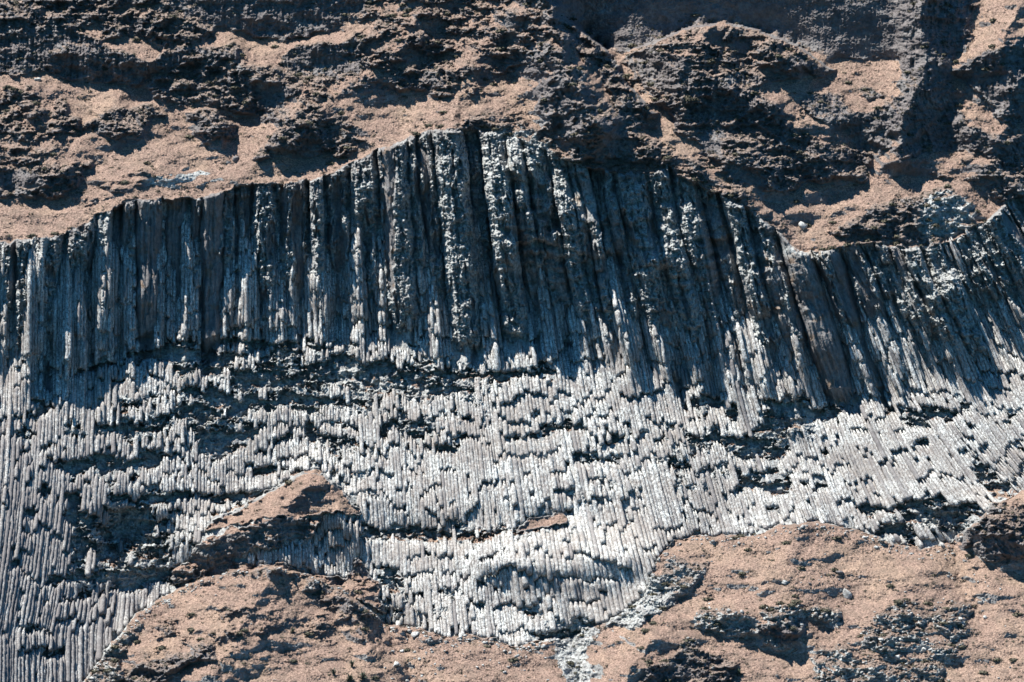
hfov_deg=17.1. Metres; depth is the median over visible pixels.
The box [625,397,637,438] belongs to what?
basalt column
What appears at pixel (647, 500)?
basalt column
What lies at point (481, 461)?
basalt column
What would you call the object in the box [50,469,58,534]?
basalt column
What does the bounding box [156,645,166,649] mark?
shrub
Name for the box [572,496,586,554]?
basalt column
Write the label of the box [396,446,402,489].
basalt column
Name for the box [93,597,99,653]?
basalt column
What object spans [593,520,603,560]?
basalt column
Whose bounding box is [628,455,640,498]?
basalt column
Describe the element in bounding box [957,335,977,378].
basalt column
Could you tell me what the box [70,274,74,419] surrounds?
basalt column
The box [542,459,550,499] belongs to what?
basalt column
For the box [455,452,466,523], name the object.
basalt column
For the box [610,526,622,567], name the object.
basalt column
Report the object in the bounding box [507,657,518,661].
shrub
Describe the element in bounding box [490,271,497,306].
basalt column
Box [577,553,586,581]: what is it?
basalt column
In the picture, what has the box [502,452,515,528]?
basalt column
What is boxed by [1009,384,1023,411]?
basalt column
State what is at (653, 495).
basalt column
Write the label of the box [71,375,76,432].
basalt column
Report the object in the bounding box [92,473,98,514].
basalt column
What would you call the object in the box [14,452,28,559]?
basalt column
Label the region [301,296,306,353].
basalt column
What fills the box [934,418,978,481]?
basalt column
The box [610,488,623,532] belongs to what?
basalt column
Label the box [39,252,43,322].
basalt column
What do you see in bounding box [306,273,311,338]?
basalt column
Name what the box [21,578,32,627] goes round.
basalt column
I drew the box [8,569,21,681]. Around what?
basalt column
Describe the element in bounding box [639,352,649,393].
basalt column
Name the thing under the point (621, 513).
basalt column
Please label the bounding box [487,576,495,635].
basalt column
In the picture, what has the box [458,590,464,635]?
basalt column
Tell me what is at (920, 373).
basalt column
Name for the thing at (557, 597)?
basalt column
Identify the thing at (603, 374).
basalt column
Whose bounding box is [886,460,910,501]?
basalt column
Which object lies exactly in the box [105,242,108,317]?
basalt column
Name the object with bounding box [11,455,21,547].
basalt column
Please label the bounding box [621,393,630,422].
basalt column
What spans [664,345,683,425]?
basalt column
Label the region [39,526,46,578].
basalt column
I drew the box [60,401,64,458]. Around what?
basalt column
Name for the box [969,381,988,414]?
basalt column
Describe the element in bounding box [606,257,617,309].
basalt column
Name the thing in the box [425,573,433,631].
basalt column
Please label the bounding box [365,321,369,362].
basalt column
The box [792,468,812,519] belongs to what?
basalt column
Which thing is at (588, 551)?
basalt column
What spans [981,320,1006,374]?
basalt column
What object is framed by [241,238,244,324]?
basalt column
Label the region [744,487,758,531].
basalt column
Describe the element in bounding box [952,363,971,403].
basalt column
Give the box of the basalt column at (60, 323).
[59,264,62,377]
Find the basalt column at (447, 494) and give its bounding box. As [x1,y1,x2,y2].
[444,471,449,517]
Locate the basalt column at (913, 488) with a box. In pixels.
[892,451,921,500]
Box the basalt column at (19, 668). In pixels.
[17,652,20,681]
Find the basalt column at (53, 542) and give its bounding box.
[48,533,55,575]
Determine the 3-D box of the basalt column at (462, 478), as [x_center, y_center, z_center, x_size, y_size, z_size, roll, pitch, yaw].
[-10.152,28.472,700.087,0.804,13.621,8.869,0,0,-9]
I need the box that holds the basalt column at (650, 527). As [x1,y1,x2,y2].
[644,507,656,545]
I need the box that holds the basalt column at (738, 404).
[727,357,747,433]
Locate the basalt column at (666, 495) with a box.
[656,460,676,530]
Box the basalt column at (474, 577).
[470,540,478,603]
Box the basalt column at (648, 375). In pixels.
[643,348,652,394]
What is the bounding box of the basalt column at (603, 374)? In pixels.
[600,361,607,390]
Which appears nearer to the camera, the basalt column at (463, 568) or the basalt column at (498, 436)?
the basalt column at (463, 568)
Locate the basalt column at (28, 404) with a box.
[26,378,30,411]
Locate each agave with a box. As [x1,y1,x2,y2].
[346,673,353,681]
[359,670,367,680]
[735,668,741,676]
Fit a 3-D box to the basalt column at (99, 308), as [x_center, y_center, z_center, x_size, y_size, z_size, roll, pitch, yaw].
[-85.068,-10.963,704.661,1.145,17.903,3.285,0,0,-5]
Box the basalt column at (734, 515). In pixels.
[722,474,740,532]
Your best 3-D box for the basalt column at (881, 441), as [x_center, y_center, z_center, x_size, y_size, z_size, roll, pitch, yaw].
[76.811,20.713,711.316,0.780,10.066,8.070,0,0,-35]
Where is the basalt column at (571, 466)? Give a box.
[564,428,580,502]
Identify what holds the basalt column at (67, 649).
on the columnar cliff at (230, 538)
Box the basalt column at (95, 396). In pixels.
[94,374,97,422]
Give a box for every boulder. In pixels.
[232,156,238,161]
[411,631,419,637]
[798,221,807,229]
[843,588,852,598]
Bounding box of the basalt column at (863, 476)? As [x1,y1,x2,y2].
[838,415,865,481]
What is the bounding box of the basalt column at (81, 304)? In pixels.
[80,271,83,336]
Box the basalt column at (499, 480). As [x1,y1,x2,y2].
[496,463,505,526]
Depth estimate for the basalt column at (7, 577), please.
665.90 m
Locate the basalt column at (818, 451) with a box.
[810,431,823,466]
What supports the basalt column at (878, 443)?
on the columnar cliff at (230, 538)
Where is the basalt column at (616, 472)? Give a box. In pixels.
[612,462,623,500]
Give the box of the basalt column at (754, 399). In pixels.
[750,384,760,412]
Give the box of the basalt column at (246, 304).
[243,253,248,323]
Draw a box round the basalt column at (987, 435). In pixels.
[969,409,1005,462]
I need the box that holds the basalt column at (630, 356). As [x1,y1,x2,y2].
[625,342,639,398]
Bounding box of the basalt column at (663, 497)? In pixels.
[650,453,672,528]
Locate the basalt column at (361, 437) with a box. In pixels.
[358,413,364,454]
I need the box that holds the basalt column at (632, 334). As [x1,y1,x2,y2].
[626,303,639,362]
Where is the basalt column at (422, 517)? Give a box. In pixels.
[420,497,425,529]
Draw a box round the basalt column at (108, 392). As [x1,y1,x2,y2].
[106,365,110,424]
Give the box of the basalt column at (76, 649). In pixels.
[74,621,78,681]
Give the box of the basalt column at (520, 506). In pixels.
[512,455,524,524]
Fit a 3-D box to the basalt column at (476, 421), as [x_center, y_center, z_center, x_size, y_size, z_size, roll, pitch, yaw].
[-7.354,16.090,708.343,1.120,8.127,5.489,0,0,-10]
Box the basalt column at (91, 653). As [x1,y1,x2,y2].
[89,621,94,671]
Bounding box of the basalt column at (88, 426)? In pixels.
[85,407,90,457]
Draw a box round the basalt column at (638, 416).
[632,396,643,432]
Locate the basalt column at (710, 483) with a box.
[705,469,717,504]
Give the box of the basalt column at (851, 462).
[833,419,867,498]
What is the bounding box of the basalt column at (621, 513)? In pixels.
[613,484,626,527]
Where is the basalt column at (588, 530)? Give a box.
[574,462,595,559]
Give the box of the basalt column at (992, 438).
[970,404,1005,456]
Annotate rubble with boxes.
[83,506,1023,681]
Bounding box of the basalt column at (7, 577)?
[0,549,11,625]
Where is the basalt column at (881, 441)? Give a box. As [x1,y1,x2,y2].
[868,417,893,464]
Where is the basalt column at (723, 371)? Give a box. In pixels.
[718,351,732,403]
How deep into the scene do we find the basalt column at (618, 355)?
715.92 m
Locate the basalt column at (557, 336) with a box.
[551,304,560,350]
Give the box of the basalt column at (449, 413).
[447,399,451,433]
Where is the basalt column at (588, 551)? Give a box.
[579,504,590,554]
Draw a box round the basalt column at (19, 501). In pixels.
[14,452,23,544]
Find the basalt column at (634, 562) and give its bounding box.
[624,528,641,592]
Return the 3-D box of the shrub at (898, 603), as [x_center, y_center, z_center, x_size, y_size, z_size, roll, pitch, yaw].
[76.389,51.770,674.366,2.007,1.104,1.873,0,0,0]
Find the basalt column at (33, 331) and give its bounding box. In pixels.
[31,311,34,353]
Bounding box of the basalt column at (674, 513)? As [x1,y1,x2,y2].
[659,461,679,528]
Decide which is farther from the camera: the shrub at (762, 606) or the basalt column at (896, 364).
the basalt column at (896, 364)
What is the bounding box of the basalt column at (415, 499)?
[412,471,419,524]
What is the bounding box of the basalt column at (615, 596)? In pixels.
[609,579,620,613]
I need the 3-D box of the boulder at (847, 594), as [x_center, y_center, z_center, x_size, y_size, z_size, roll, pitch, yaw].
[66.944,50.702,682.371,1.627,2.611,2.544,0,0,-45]
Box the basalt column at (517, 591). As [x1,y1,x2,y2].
[512,567,522,607]
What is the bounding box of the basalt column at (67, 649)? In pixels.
[64,617,71,681]
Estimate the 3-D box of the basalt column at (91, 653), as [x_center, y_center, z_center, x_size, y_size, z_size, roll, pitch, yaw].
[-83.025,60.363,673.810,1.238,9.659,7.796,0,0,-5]
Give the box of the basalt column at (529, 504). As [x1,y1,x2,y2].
[524,475,533,516]
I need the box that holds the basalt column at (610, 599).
[605,579,617,616]
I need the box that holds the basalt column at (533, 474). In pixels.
[529,453,541,507]
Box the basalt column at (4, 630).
[2,566,15,632]
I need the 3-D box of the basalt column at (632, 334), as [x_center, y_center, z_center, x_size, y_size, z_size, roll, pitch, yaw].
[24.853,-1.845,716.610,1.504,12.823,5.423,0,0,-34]
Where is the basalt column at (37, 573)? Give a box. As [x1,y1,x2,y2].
[34,525,44,580]
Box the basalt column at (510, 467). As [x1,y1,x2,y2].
[506,455,514,481]
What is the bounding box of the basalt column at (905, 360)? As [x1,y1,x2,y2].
[896,339,909,371]
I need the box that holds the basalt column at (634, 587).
[629,569,640,600]
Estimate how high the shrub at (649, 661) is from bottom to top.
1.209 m
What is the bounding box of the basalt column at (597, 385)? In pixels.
[593,368,601,399]
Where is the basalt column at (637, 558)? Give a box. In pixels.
[626,524,646,594]
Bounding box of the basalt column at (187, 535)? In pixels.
[185,501,189,561]
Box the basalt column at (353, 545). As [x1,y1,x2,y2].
[351,524,356,559]
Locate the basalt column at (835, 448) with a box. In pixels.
[826,423,842,465]
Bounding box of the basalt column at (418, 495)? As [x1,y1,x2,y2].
[416,475,420,522]
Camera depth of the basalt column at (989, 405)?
716.72 m
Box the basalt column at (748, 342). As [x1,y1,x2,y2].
[741,315,751,354]
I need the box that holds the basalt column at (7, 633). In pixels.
[5,566,18,681]
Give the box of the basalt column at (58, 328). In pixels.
[56,283,59,369]
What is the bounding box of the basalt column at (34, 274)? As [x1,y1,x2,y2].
[32,250,35,297]
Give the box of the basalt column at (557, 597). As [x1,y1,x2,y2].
[553,576,564,623]
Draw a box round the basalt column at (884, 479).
[871,455,894,499]
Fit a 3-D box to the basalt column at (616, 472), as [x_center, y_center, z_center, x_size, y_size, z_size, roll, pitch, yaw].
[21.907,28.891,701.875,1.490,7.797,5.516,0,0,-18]
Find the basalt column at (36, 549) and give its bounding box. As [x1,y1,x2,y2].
[30,522,40,578]
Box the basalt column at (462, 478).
[458,446,466,513]
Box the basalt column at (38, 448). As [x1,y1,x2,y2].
[32,417,41,506]
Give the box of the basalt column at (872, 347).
[864,325,878,361]
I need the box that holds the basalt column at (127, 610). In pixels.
[123,591,130,626]
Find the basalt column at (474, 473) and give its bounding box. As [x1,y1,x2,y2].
[469,437,478,503]
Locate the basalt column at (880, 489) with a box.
[864,457,891,510]
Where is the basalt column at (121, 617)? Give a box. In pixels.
[117,591,125,635]
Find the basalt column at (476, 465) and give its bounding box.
[472,438,479,490]
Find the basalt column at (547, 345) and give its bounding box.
[542,320,551,363]
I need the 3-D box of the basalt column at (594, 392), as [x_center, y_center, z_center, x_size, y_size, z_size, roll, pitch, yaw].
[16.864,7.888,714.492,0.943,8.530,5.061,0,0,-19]
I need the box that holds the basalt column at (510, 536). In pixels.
[507,530,516,566]
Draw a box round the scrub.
[0,0,1023,681]
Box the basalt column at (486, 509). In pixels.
[482,482,490,533]
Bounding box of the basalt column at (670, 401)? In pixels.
[665,381,676,422]
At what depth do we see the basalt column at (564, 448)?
705.17 m
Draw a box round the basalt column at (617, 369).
[611,345,620,376]
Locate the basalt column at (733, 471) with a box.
[728,453,739,485]
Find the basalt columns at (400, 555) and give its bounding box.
[0,209,1023,681]
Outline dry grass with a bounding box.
[0,0,1023,681]
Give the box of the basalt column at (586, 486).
[581,463,591,501]
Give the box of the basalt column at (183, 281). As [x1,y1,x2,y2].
[181,262,184,301]
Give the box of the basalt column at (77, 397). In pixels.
[76,372,79,422]
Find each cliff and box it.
[0,127,1023,392]
[0,314,1023,681]
[552,0,914,59]
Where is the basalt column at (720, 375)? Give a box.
[715,355,725,390]
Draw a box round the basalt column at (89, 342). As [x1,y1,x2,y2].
[88,321,91,354]
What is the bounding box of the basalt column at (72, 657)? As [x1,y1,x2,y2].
[70,632,74,681]
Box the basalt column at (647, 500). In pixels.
[639,470,656,530]
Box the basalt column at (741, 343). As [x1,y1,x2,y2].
[735,322,748,362]
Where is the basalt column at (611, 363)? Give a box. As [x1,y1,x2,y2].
[606,343,625,423]
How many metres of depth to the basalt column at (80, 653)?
670.03 m
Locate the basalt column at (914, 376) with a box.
[898,336,920,390]
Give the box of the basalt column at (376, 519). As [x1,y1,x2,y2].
[373,495,378,527]
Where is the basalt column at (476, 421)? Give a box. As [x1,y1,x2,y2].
[473,401,479,437]
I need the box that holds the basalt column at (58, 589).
[49,583,60,633]
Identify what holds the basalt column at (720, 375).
attached to the overhanging cliff at (570, 227)
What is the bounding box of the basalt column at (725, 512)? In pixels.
[715,477,732,533]
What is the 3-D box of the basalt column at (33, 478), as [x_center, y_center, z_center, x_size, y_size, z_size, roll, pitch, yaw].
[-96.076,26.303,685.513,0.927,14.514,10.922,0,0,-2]
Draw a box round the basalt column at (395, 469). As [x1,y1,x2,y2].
[393,443,398,489]
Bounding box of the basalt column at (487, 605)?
[485,585,492,635]
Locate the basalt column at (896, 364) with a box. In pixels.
[888,345,903,380]
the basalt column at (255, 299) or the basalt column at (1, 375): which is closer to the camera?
the basalt column at (1, 375)
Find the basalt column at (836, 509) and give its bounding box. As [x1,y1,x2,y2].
[826,488,844,526]
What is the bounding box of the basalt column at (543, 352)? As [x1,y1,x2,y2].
[540,332,546,361]
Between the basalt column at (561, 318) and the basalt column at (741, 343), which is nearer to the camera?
the basalt column at (741, 343)
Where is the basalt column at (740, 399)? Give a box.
[734,380,752,438]
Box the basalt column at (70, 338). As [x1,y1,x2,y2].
[68,268,71,367]
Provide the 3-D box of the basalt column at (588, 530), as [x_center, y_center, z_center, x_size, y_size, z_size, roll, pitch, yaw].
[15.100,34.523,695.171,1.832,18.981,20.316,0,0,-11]
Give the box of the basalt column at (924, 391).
[902,336,926,394]
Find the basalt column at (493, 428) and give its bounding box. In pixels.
[488,383,498,462]
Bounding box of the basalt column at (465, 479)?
[460,439,469,511]
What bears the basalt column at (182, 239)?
attached to the overhanging cliff at (570, 227)
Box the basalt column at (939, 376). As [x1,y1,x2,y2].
[929,353,946,389]
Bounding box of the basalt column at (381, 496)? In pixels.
[379,490,384,529]
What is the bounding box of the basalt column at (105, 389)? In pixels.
[104,363,106,420]
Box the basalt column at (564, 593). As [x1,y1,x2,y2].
[560,578,572,625]
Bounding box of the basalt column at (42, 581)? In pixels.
[40,529,49,588]
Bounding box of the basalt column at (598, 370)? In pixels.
[595,359,605,397]
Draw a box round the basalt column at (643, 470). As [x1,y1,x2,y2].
[641,462,659,527]
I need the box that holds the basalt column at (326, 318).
[324,282,328,347]
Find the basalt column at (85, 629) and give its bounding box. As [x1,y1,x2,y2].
[82,596,91,679]
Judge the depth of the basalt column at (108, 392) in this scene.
701.81 m
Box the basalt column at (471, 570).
[467,539,475,602]
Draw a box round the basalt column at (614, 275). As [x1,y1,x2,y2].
[610,256,628,340]
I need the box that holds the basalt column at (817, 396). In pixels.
[808,366,822,409]
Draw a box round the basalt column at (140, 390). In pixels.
[138,364,142,403]
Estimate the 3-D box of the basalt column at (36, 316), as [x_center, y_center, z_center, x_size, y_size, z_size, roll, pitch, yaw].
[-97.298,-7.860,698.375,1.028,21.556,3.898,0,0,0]
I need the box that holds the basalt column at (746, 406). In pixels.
[739,383,754,430]
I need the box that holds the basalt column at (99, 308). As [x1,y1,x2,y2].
[97,245,102,330]
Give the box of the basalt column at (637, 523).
[633,510,646,551]
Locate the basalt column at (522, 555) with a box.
[517,540,526,570]
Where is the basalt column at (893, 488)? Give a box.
[880,462,903,504]
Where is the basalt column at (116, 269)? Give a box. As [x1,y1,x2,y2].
[114,248,118,301]
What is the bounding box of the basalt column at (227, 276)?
[225,265,229,312]
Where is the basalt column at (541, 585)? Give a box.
[538,576,550,631]
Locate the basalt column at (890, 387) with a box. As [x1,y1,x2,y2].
[880,362,898,405]
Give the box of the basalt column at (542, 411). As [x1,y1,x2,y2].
[538,393,546,423]
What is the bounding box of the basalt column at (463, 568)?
[460,543,467,579]
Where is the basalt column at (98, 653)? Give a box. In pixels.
[95,615,103,660]
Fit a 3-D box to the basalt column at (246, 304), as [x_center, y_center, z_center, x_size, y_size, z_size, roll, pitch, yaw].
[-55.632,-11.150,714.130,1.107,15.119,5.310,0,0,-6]
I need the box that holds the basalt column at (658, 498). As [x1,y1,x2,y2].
[647,459,669,531]
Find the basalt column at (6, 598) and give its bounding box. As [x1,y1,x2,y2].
[0,566,11,681]
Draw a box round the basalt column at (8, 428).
[3,353,11,485]
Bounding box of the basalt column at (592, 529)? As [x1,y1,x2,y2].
[577,461,599,558]
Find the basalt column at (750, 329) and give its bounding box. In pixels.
[745,312,757,351]
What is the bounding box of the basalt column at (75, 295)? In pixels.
[74,267,77,335]
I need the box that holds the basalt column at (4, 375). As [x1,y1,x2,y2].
[2,339,6,416]
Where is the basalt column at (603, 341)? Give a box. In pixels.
[598,318,609,363]
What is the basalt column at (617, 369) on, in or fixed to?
on the columnar cliff at (230, 538)
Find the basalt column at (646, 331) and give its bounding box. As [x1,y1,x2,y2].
[643,315,653,360]
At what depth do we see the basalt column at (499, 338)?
717.49 m
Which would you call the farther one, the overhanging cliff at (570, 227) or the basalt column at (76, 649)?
the overhanging cliff at (570, 227)
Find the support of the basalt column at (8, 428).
on the columnar cliff at (230, 538)
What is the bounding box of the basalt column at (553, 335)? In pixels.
[549,313,557,357]
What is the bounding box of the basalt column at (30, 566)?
[28,532,35,573]
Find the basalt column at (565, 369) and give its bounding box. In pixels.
[561,351,570,394]
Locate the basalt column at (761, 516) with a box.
[753,489,767,529]
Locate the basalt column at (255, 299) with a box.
[253,269,257,319]
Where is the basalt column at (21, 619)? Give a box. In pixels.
[19,574,30,626]
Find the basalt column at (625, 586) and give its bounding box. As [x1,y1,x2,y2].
[620,568,632,605]
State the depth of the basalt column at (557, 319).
718.36 m
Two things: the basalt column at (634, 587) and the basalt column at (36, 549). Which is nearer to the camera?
the basalt column at (36, 549)
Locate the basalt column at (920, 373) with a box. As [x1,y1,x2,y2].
[906,340,928,394]
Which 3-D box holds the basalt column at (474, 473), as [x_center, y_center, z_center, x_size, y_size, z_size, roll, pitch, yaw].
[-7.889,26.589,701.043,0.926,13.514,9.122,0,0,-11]
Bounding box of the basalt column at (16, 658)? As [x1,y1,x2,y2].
[14,621,18,681]
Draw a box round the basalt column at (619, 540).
[614,523,627,566]
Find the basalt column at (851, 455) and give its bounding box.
[839,424,861,479]
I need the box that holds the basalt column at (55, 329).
[53,298,57,368]
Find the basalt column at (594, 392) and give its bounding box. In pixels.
[588,360,597,398]
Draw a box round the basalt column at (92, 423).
[90,406,94,455]
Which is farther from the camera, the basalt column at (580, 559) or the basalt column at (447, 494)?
the basalt column at (447, 494)
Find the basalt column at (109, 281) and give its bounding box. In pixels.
[107,242,111,308]
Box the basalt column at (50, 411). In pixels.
[48,408,52,442]
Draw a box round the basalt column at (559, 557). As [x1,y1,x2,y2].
[553,530,564,576]
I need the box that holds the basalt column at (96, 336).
[94,286,97,364]
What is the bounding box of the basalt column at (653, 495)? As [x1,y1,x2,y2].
[644,460,663,529]
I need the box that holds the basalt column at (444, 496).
[441,470,447,520]
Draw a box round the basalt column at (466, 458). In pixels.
[463,439,469,475]
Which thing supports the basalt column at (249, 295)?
attached to the overhanging cliff at (570, 227)
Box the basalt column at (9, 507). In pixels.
[0,433,16,594]
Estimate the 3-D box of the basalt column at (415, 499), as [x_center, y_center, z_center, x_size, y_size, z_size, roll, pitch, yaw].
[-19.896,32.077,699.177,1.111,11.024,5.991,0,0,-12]
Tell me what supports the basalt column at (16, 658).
on the columnar cliff at (230, 538)
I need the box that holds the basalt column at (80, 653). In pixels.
[77,625,82,681]
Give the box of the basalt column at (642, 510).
[639,498,652,548]
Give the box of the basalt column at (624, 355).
[618,327,628,365]
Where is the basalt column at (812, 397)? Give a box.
[803,369,816,408]
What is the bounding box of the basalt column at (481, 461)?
[477,438,484,481]
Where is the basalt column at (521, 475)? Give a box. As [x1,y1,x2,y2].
[517,456,528,517]
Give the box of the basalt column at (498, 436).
[493,409,502,455]
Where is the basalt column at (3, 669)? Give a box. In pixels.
[1,632,5,681]
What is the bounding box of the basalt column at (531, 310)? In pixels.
[528,298,536,338]
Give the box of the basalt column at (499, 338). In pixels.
[495,308,502,348]
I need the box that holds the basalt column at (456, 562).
[451,521,460,583]
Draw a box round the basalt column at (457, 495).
[453,471,461,521]
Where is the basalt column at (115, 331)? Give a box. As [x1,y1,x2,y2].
[113,303,117,335]
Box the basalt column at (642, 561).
[636,537,649,585]
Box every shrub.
[110,658,119,661]
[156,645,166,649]
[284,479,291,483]
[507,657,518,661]
[627,43,637,47]
[644,659,653,663]
[663,678,671,681]
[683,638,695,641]
[759,604,768,608]
[788,626,797,629]
[893,600,902,605]
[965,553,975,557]
[979,670,987,674]
[993,658,1002,661]
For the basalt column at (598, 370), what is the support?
on the columnar cliff at (230, 538)
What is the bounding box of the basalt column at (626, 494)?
[618,465,628,500]
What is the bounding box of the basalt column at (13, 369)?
[12,357,14,418]
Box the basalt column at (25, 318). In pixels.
[24,306,26,356]
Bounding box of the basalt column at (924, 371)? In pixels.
[911,342,932,392]
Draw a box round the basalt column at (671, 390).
[668,382,680,425]
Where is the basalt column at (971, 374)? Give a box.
[954,336,975,383]
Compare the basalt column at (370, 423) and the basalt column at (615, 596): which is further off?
the basalt column at (370, 423)
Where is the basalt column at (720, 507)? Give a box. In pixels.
[710,472,729,534]
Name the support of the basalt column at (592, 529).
on the columnar cliff at (230, 538)
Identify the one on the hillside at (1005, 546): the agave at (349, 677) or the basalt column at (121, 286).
the agave at (349, 677)
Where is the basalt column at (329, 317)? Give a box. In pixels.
[327,275,331,347]
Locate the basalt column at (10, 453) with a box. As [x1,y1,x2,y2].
[7,436,12,490]
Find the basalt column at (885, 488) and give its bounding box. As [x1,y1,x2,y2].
[866,451,896,507]
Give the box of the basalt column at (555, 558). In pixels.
[549,526,558,571]
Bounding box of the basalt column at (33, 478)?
[29,436,36,508]
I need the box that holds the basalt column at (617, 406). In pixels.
[611,382,624,436]
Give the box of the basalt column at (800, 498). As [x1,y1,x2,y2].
[790,473,810,520]
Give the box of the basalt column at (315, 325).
[313,294,317,344]
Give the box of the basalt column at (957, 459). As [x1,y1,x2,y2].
[930,419,986,497]
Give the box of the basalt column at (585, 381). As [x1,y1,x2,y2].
[580,361,589,397]
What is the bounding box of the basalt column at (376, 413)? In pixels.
[374,392,380,450]
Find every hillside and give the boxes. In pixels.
[0,0,1023,253]
[85,493,1023,681]
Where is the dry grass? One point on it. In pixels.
(682, 540)
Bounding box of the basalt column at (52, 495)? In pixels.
[47,469,55,528]
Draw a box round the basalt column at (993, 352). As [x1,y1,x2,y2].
[978,320,1002,372]
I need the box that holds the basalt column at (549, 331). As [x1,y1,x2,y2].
[545,310,554,359]
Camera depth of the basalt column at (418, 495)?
697.67 m
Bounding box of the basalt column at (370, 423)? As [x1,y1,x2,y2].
[368,412,373,448]
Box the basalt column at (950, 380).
[941,360,957,394]
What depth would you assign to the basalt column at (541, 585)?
683.17 m
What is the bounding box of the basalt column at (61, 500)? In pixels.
[55,470,65,534]
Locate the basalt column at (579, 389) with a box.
[574,364,582,404]
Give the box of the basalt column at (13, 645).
[11,607,17,681]
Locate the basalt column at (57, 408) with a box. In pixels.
[54,396,59,444]
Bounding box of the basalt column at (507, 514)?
[504,499,511,529]
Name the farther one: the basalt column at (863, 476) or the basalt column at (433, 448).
the basalt column at (863, 476)
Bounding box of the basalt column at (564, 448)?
[560,429,568,462]
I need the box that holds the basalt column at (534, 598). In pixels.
[528,575,538,605]
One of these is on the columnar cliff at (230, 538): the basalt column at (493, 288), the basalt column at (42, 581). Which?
the basalt column at (42, 581)
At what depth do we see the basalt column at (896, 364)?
717.73 m
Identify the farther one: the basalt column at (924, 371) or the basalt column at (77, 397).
the basalt column at (924, 371)
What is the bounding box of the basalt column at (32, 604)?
[27,582,36,624]
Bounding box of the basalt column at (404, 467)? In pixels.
[402,438,407,488]
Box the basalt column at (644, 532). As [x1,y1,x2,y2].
[638,509,650,550]
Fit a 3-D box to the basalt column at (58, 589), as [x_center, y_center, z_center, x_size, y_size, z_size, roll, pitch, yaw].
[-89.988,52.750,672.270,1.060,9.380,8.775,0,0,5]
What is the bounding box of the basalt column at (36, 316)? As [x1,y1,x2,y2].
[34,254,37,354]
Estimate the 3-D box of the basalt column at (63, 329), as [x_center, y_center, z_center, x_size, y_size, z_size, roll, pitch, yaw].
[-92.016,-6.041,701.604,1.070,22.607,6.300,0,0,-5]
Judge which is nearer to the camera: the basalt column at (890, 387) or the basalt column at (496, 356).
the basalt column at (496, 356)
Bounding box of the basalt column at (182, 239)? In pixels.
[181,220,184,260]
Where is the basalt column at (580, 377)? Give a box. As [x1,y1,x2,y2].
[576,362,586,398]
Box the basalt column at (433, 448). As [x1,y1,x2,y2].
[431,438,437,484]
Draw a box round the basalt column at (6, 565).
[0,478,16,616]
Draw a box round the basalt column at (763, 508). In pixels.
[755,487,770,527]
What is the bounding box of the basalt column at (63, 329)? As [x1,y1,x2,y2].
[61,257,65,365]
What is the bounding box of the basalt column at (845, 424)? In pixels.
[840,412,868,477]
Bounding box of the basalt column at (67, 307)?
[64,256,70,361]
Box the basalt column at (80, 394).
[79,373,81,424]
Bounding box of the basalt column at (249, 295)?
[248,276,251,323]
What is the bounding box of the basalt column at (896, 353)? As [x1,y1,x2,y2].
[890,341,904,374]
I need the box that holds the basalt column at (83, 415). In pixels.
[81,372,85,434]
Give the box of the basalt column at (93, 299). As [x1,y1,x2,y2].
[91,258,94,328]
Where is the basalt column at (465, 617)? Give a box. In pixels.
[461,595,468,632]
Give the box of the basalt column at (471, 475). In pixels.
[466,437,475,506]
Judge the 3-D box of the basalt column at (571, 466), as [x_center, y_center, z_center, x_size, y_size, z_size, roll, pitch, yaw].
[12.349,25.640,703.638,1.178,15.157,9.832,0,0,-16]
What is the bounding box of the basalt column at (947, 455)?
[927,427,963,477]
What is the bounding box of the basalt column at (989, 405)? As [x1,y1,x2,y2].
[977,381,995,413]
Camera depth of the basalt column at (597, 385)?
714.40 m
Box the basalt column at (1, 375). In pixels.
[0,338,3,420]
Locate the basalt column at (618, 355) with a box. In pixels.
[614,334,622,373]
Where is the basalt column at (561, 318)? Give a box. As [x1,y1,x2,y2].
[557,300,566,340]
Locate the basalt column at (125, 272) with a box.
[123,250,126,298]
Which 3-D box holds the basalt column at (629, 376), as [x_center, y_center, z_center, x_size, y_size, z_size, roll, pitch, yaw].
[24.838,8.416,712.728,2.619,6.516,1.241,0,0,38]
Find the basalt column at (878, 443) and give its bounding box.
[867,420,886,458]
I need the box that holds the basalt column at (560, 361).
[558,352,565,391]
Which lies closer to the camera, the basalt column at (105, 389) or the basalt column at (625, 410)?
the basalt column at (105, 389)
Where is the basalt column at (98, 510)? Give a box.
[96,477,102,516]
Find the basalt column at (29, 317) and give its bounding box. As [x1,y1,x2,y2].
[26,248,32,355]
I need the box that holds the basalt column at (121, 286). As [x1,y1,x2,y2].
[119,265,122,304]
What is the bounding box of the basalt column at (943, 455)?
[925,428,961,481]
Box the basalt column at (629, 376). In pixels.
[626,366,635,396]
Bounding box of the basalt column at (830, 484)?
[823,467,838,503]
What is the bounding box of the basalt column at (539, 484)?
[534,456,544,505]
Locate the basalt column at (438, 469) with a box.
[435,451,441,484]
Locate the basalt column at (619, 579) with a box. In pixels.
[615,562,627,608]
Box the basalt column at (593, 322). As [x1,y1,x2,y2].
[588,302,598,339]
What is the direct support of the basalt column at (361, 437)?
on the columnar cliff at (230, 538)
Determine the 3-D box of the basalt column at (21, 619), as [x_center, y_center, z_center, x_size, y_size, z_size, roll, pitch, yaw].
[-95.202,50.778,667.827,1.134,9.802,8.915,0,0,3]
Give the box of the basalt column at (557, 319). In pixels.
[554,306,563,350]
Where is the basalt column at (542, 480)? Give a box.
[538,457,546,500]
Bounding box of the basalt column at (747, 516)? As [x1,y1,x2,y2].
[739,491,751,525]
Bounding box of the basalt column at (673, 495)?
[663,461,682,525]
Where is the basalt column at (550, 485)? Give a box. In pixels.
[545,459,556,510]
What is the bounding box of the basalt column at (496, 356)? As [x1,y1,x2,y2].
[492,340,500,371]
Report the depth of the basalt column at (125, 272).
707.86 m

